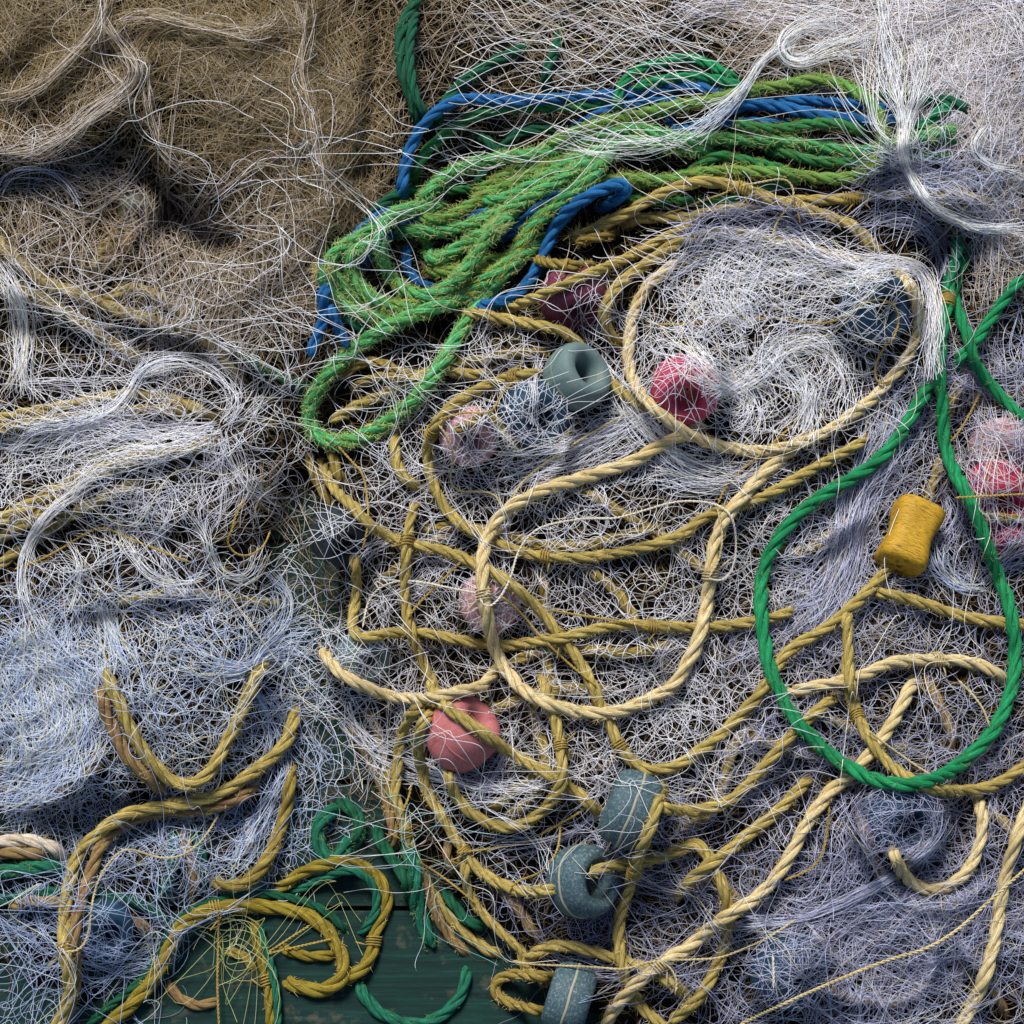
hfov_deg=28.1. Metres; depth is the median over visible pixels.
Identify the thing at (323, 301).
rope
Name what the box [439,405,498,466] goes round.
ring float
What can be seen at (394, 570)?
rope
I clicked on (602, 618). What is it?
twine
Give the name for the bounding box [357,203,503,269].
rope
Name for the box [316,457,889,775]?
rope
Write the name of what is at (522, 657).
rope
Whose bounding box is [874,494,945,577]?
wooden spool float
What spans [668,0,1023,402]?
fishing net
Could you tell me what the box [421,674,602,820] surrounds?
rope
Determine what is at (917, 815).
ring float
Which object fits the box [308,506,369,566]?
ring float
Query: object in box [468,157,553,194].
rope
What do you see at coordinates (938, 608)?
rope
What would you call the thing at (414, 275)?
rope
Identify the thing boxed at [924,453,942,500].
rope
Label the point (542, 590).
rope
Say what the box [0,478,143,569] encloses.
rope
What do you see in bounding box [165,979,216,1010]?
rope
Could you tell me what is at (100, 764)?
rope
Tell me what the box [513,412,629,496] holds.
twine
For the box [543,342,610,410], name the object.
ring float
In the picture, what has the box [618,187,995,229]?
rope
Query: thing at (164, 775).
rope
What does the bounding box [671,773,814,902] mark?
rope
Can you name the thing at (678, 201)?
rope
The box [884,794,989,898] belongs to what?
rope
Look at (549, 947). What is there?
rope
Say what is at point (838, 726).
rope
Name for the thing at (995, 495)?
twine
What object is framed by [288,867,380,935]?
rope
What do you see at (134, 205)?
ring float
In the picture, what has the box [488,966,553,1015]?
rope
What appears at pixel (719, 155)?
rope
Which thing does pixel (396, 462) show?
rope
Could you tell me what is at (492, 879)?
rope
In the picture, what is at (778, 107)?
rope
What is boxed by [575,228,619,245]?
rope
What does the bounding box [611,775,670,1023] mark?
rope
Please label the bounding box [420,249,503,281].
rope
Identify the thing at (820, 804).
rope
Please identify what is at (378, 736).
rope
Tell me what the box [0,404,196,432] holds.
rope
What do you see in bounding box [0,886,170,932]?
rope
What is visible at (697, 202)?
twine
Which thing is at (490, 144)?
rope
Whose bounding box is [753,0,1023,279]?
fishing net
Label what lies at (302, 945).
twine
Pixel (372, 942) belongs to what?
rope
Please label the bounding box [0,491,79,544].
rope
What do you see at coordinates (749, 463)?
twine
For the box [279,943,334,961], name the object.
rope
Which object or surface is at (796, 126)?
rope
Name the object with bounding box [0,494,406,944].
fishing net
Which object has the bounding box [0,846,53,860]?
rope
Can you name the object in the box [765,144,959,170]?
rope
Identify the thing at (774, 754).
rope
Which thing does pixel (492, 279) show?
rope
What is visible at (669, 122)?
rope
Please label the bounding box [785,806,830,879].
twine
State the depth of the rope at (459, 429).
1.96 m
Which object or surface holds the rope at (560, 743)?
on the packed netting at (597, 252)
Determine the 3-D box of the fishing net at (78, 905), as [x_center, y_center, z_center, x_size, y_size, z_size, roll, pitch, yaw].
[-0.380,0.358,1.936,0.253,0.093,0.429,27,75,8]
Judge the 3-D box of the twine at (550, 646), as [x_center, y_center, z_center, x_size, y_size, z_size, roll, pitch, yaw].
[0.036,0.123,1.939,0.125,0.023,0.006,43,78,12]
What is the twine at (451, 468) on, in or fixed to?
on the fishing net at (593, 443)
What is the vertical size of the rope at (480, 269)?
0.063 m
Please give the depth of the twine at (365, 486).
2.02 m
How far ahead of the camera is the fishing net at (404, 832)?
1.96 m
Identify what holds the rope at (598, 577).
on the packed netting at (597, 252)
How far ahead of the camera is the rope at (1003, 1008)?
1.90 m
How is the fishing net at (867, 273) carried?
on the packed netting at (597, 252)
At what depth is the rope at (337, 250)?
2.05 m
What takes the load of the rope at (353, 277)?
on the packed netting at (597, 252)
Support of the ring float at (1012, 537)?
on the packed netting at (597, 252)
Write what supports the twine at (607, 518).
on the fishing net at (593, 443)
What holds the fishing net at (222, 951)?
on the wooden deck
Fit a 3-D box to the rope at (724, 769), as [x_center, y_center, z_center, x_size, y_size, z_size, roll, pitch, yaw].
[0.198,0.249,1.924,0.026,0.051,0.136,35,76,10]
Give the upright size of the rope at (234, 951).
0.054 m
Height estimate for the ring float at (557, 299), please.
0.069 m
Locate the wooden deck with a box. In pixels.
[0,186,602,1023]
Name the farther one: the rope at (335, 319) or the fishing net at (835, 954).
the rope at (335, 319)
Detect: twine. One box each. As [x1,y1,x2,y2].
[15,527,189,568]
[65,814,218,952]
[65,955,77,996]
[216,910,219,1023]
[227,498,270,556]
[267,938,330,953]
[269,925,309,951]
[338,446,368,549]
[362,580,489,627]
[398,782,412,819]
[407,562,460,618]
[420,862,475,903]
[438,379,517,419]
[438,424,500,503]
[459,809,584,853]
[480,500,736,606]
[502,596,596,685]
[508,824,561,889]
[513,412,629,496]
[513,960,677,991]
[551,609,650,626]
[649,299,899,341]
[665,186,734,213]
[670,920,794,961]
[675,244,773,269]
[709,506,722,575]
[718,423,796,502]
[740,869,1023,1023]
[741,178,794,235]
[772,954,774,987]
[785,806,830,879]
[867,729,929,773]
[874,338,890,383]
[950,388,982,441]
[955,493,1023,498]
[958,680,989,726]
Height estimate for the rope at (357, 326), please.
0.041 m
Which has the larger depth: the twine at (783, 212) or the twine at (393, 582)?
the twine at (783, 212)
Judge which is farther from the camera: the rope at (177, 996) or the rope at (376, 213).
the rope at (376, 213)
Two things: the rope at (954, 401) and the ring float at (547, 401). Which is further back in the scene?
the rope at (954, 401)
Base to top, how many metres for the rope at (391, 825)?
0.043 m
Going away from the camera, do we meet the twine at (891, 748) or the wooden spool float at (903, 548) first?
the twine at (891, 748)
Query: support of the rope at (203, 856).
on the packed netting at (597, 252)
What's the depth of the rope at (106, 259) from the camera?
2.09 m
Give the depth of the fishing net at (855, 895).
1.89 m
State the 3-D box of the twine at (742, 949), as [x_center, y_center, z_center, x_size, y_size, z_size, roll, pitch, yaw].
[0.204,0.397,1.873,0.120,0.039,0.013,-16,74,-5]
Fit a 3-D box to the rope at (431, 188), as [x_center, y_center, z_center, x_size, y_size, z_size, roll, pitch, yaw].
[0.186,-0.369,2.096,0.587,0.119,0.085,-4,73,-1]
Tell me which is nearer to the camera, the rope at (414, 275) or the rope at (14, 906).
the rope at (14, 906)
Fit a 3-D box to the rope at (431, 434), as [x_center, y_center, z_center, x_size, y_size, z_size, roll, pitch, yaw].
[0.136,-0.044,1.989,0.456,0.090,0.215,0,73,0]
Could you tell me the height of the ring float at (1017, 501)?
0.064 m
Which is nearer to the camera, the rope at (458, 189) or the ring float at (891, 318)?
the ring float at (891, 318)
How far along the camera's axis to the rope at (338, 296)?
2.04 m
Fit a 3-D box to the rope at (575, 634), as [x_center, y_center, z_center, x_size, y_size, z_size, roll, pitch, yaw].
[0.048,0.106,1.985,0.458,0.108,0.116,10,73,3]
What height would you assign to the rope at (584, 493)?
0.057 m
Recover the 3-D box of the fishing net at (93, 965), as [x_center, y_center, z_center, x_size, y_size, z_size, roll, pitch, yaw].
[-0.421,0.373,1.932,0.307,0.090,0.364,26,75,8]
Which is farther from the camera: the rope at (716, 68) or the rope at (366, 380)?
the rope at (716, 68)
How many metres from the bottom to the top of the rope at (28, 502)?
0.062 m
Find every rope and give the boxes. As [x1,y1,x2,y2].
[0,237,198,339]
[0,387,216,422]
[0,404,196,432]
[0,436,220,527]
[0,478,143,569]
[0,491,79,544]
[0,832,69,863]
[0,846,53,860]
[0,858,66,878]
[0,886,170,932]
[1,895,155,939]
[11,278,149,363]
[17,743,108,808]
[48,702,301,1023]
[67,779,261,1023]
[83,227,122,278]
[86,219,143,285]
[86,890,347,1023]
[93,681,168,800]
[100,658,271,791]
[101,898,351,1023]
[102,283,248,387]
[116,588,281,609]
[150,824,180,906]
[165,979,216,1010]
[177,824,200,901]
[191,827,208,897]
[208,759,296,891]
[222,330,311,395]
[225,947,256,972]
[244,811,255,857]
[250,919,273,1023]
[258,923,281,1023]
[273,856,393,985]
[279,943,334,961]
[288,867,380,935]
[297,144,622,452]
[305,281,333,358]
[305,453,335,507]
[307,803,355,858]
[308,233,408,327]
[311,205,391,279]
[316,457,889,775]
[318,644,500,705]
[320,202,408,311]
[325,448,347,490]
[327,298,349,347]
[330,366,496,423]
[336,797,368,850]
[338,310,375,333]
[338,346,551,380]
[341,233,476,314]
[346,554,801,651]
[348,722,400,852]
[349,372,412,392]
[351,965,471,1023]
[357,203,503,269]
[359,183,426,223]
[361,707,392,807]
[369,532,451,590]
[370,198,522,303]
[371,824,413,903]
[387,175,579,241]
[388,702,503,958]
[389,426,424,493]
[391,496,440,689]
[392,0,425,127]
[396,80,761,203]
[398,840,440,951]
[401,240,438,288]
[404,147,582,229]
[405,5,435,132]
[408,100,611,185]
[408,184,471,199]
[410,703,555,898]
[415,118,968,202]
[416,236,435,249]
[418,142,601,267]
[418,362,875,571]
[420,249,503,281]
[420,522,667,551]
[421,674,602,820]
[422,869,471,956]
[433,41,532,130]
[441,887,489,930]
[442,667,575,834]
[442,839,459,876]
[450,854,550,987]
[452,412,525,461]
[454,306,651,417]
[465,178,631,310]
[466,262,519,282]
[467,421,809,721]
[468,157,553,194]
[469,125,558,186]
[469,132,718,208]
[472,131,499,152]
[483,750,574,813]
[488,683,614,715]
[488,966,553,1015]
[498,182,573,242]
[498,702,551,821]
[498,889,545,944]
[501,218,705,313]
[507,423,572,519]
[507,638,679,668]
[523,936,690,1001]
[529,254,596,277]
[536,567,557,745]
[537,69,893,189]
[540,24,565,93]
[553,472,721,578]
[559,174,886,259]
[569,96,677,127]
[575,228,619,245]
[579,562,674,676]
[588,838,736,1023]
[596,225,875,351]
[598,675,918,1023]
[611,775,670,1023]
[612,53,742,113]
[612,148,738,193]
[614,148,795,168]
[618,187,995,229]
[621,254,925,457]
[623,191,680,207]
[624,69,742,99]
[661,691,842,819]
[662,115,792,133]
[671,178,798,207]
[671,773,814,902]
[674,719,757,833]
[681,99,917,132]
[699,876,769,943]
[728,114,874,144]
[748,731,868,767]
[751,229,1023,791]
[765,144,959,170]
[770,94,913,113]
[774,503,872,558]
[786,649,1006,699]
[816,713,917,755]
[822,917,938,1008]
[838,652,1023,797]
[840,600,862,706]
[854,806,990,911]
[868,584,1023,630]
[874,92,975,119]
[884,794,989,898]
[905,103,950,133]
[907,134,966,150]
[922,673,956,755]
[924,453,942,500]
[948,367,971,420]
[949,275,1023,375]
[951,245,1023,423]
[955,934,1008,1018]
[956,800,1023,1023]
[965,511,1023,523]
[985,802,1023,845]
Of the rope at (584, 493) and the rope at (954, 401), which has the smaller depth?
the rope at (584, 493)
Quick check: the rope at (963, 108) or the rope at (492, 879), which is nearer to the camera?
the rope at (492, 879)
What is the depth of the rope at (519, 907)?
1.93 m
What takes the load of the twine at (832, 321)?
on the fishing net at (867, 273)
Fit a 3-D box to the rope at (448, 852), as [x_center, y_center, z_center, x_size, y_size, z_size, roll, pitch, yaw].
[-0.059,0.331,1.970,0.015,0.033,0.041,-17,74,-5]
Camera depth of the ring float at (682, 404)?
1.95 m
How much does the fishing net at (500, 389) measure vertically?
0.193 m
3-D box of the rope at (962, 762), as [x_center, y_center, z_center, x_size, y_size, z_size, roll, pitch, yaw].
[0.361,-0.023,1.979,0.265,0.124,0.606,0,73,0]
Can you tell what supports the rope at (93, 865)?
on the packed netting at (597, 252)
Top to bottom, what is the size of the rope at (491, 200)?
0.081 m
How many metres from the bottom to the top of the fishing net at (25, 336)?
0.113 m
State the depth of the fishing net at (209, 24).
2.10 m
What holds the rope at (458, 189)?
on the packed netting at (597, 252)
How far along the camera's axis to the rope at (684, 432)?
2.01 m
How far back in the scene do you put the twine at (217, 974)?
1.95 m
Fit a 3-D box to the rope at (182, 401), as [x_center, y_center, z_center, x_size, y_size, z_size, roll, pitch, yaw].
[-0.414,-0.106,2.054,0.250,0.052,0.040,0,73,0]
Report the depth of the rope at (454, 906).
1.96 m
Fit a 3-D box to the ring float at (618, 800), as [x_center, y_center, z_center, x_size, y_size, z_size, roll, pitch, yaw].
[0.109,0.274,1.882,0.047,0.073,0.074,22,74,6]
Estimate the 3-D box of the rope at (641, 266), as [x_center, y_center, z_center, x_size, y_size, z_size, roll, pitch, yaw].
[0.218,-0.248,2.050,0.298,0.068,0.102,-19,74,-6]
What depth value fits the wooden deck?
1.97 m
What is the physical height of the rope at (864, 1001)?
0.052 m
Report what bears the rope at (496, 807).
on the packed netting at (597, 252)
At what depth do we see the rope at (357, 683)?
1.97 m
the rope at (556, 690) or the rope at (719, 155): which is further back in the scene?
the rope at (719, 155)
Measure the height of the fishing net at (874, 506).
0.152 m
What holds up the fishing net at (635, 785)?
on the wooden deck
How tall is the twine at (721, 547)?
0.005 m
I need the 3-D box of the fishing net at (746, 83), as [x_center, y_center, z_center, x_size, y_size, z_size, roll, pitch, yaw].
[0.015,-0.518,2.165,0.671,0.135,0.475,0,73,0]
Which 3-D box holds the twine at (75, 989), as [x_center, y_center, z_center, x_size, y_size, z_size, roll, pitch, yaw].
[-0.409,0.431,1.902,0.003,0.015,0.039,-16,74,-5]
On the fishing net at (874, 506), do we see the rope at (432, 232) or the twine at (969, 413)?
the twine at (969, 413)
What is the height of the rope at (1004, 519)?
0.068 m
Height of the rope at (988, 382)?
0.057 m
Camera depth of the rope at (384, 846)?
1.97 m
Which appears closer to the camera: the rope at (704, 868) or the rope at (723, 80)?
the rope at (704, 868)
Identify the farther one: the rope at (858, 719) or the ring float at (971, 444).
the ring float at (971, 444)
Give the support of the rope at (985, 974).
on the packed netting at (597, 252)
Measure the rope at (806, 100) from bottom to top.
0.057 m
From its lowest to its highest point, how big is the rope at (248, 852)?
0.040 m
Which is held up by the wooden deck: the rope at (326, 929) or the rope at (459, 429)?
the rope at (326, 929)
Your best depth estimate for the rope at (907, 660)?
1.95 m
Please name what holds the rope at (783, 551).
on the packed netting at (597, 252)
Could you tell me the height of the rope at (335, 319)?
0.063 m
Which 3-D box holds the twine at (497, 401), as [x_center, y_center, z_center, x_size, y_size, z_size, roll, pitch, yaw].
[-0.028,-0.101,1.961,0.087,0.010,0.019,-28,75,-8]
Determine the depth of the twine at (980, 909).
1.87 m
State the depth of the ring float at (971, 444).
2.02 m
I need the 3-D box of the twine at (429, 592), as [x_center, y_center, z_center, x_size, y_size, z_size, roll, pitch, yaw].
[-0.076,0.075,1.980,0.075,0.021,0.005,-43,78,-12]
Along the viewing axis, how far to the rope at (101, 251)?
2.08 m
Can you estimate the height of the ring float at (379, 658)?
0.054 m
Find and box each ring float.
[80,897,133,960]
[117,191,154,229]
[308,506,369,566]
[335,630,389,682]
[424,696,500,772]
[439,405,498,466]
[459,574,520,631]
[500,380,570,449]
[540,266,606,330]
[541,961,596,1023]
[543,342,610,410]
[546,844,619,918]
[598,769,662,849]
[650,355,720,424]
[750,929,828,1010]
[839,270,911,343]
[860,787,941,859]
[964,459,1023,512]
[968,417,1023,471]
[987,509,1023,560]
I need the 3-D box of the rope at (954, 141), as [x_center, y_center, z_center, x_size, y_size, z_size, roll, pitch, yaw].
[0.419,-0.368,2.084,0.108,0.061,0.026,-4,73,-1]
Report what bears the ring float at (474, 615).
on the packed netting at (597, 252)
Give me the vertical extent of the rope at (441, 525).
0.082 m
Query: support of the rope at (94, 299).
on the packed netting at (597, 252)
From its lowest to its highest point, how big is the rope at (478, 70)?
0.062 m
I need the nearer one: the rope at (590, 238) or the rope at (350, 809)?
the rope at (350, 809)
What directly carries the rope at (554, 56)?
on the packed netting at (597, 252)
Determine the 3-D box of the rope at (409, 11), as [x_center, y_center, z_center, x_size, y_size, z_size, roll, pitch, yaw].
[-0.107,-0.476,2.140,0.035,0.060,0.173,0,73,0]
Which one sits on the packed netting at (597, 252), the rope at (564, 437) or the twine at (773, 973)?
the rope at (564, 437)
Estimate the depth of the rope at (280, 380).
2.06 m
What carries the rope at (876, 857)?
on the packed netting at (597, 252)
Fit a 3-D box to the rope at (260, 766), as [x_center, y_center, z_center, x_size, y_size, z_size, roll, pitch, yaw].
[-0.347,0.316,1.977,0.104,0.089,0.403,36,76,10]
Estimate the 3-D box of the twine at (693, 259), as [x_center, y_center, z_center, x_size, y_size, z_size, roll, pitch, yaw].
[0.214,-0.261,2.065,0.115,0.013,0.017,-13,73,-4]
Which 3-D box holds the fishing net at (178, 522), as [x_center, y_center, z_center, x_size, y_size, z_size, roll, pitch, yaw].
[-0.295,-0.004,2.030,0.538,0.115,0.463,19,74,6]
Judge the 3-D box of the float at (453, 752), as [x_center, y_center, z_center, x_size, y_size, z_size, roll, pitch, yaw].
[-0.047,0.210,1.942,0.073,0.074,0.072,0,73,0]
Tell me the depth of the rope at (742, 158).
2.09 m
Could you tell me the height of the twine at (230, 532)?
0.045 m
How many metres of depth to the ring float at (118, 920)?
1.94 m
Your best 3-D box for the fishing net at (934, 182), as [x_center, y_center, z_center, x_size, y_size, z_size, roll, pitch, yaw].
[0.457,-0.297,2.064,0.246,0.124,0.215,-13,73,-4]
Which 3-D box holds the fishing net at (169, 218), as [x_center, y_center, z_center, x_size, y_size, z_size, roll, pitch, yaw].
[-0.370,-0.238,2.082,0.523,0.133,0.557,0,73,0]
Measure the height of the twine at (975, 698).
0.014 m
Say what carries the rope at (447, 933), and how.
on the packed netting at (597, 252)
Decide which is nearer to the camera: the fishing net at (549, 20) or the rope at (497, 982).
the rope at (497, 982)
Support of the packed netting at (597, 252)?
on the wooden deck
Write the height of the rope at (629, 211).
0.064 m
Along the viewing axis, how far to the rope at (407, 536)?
1.99 m
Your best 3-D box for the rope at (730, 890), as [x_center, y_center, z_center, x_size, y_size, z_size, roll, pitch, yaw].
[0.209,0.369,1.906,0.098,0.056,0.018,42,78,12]
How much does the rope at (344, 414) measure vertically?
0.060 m
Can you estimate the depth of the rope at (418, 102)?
2.10 m
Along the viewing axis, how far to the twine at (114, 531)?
2.01 m
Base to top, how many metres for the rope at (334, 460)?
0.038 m
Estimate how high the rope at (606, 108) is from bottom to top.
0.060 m
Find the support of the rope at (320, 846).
on the packed netting at (597, 252)
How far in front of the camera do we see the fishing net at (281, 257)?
2.06 m
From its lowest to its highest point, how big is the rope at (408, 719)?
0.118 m
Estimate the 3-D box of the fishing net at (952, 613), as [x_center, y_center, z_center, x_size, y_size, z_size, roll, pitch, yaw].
[0.399,0.104,1.957,0.116,0.074,0.368,16,74,5]
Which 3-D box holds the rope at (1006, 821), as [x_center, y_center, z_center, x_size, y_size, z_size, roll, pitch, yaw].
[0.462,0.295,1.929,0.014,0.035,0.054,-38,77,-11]
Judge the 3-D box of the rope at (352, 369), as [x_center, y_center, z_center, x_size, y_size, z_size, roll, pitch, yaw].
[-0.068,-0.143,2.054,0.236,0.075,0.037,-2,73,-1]
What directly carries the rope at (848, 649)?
on the packed netting at (597, 252)
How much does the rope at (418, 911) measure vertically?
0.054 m
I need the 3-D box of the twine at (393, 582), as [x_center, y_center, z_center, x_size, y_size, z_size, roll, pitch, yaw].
[-0.083,0.081,1.970,0.128,0.091,0.042,0,73,0]
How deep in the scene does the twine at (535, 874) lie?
1.91 m
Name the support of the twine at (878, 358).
attached to the fishing net at (874, 506)
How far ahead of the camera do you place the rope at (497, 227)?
2.05 m
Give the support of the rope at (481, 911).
on the packed netting at (597, 252)
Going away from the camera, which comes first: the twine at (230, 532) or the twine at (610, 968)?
the twine at (610, 968)
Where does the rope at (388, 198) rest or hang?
on the packed netting at (597, 252)
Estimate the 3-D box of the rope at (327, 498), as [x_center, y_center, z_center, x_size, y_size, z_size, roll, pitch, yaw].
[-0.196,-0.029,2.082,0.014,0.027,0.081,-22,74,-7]
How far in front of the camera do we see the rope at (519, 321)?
2.02 m
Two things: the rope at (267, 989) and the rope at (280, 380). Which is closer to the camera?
the rope at (267, 989)
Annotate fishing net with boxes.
[0,0,496,446]
[0,1,472,499]
[0,43,401,542]
[0,218,479,796]
[0,254,349,691]
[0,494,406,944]
[0,641,290,1023]
[0,739,264,1023]
[4,581,343,788]
[105,845,362,1023]
[204,0,850,210]
[282,734,547,967]
[287,235,977,899]
[288,201,810,590]
[311,0,824,240]
[330,617,848,962]
[435,659,1023,1023]
[568,124,976,523]
[574,791,1023,1023]
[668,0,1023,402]
[701,242,1023,836]
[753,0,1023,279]
[834,108,1023,317]
[840,448,991,783]
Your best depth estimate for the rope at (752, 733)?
1.91 m
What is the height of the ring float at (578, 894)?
0.069 m
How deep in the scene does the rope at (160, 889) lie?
1.97 m
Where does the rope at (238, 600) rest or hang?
on the packed netting at (597, 252)
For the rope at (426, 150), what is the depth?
2.12 m
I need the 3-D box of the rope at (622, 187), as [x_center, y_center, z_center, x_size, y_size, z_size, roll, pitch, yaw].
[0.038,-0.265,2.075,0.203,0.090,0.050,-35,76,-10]
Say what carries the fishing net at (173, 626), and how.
on the packed netting at (597, 252)
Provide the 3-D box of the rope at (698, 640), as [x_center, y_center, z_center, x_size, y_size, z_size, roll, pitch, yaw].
[0.108,0.019,1.972,0.247,0.070,0.384,26,75,8]
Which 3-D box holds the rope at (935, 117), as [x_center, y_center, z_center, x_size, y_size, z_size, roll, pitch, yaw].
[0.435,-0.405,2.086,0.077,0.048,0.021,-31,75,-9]
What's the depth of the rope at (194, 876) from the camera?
1.97 m
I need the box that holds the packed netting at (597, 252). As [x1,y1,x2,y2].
[0,0,1023,1023]
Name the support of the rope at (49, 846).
on the packed netting at (597, 252)
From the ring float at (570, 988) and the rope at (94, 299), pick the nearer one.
the ring float at (570, 988)
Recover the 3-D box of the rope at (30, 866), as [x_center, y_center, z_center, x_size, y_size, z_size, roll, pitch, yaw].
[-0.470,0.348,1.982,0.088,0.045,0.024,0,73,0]
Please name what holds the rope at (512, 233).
on the packed netting at (597, 252)
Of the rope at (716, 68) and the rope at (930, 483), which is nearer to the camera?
the rope at (930, 483)
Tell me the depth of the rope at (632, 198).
2.08 m
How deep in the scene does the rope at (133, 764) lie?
1.94 m
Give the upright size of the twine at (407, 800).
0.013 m
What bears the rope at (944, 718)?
on the packed netting at (597, 252)
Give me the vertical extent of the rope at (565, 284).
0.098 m
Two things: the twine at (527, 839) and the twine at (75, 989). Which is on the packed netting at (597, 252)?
the twine at (527, 839)
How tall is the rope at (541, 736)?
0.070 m
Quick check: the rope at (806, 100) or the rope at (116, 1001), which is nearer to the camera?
the rope at (116, 1001)
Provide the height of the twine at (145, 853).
0.045 m
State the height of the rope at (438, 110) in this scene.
0.064 m
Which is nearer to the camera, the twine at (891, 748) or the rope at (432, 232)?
the twine at (891, 748)
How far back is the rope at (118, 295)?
2.07 m
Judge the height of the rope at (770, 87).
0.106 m
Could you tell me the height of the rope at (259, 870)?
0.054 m
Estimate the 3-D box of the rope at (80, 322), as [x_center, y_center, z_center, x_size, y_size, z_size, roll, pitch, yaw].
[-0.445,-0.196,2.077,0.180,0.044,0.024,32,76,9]
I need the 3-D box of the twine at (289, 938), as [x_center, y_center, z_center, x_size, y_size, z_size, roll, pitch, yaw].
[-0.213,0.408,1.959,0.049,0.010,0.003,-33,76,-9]
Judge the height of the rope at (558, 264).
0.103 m
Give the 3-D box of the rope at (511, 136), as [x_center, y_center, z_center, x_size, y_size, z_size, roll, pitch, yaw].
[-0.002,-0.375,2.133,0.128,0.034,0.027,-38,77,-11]
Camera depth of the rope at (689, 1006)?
1.89 m
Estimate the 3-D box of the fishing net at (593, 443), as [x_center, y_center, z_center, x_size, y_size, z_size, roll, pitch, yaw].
[0.093,0.049,1.984,0.668,0.177,0.641,16,74,5]
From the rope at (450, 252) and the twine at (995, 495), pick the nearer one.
the twine at (995, 495)
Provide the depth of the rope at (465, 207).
2.09 m
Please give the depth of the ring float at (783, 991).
1.86 m
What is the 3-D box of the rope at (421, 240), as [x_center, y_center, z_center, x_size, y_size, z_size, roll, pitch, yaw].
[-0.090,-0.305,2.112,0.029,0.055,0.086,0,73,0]
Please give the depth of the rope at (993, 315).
2.06 m

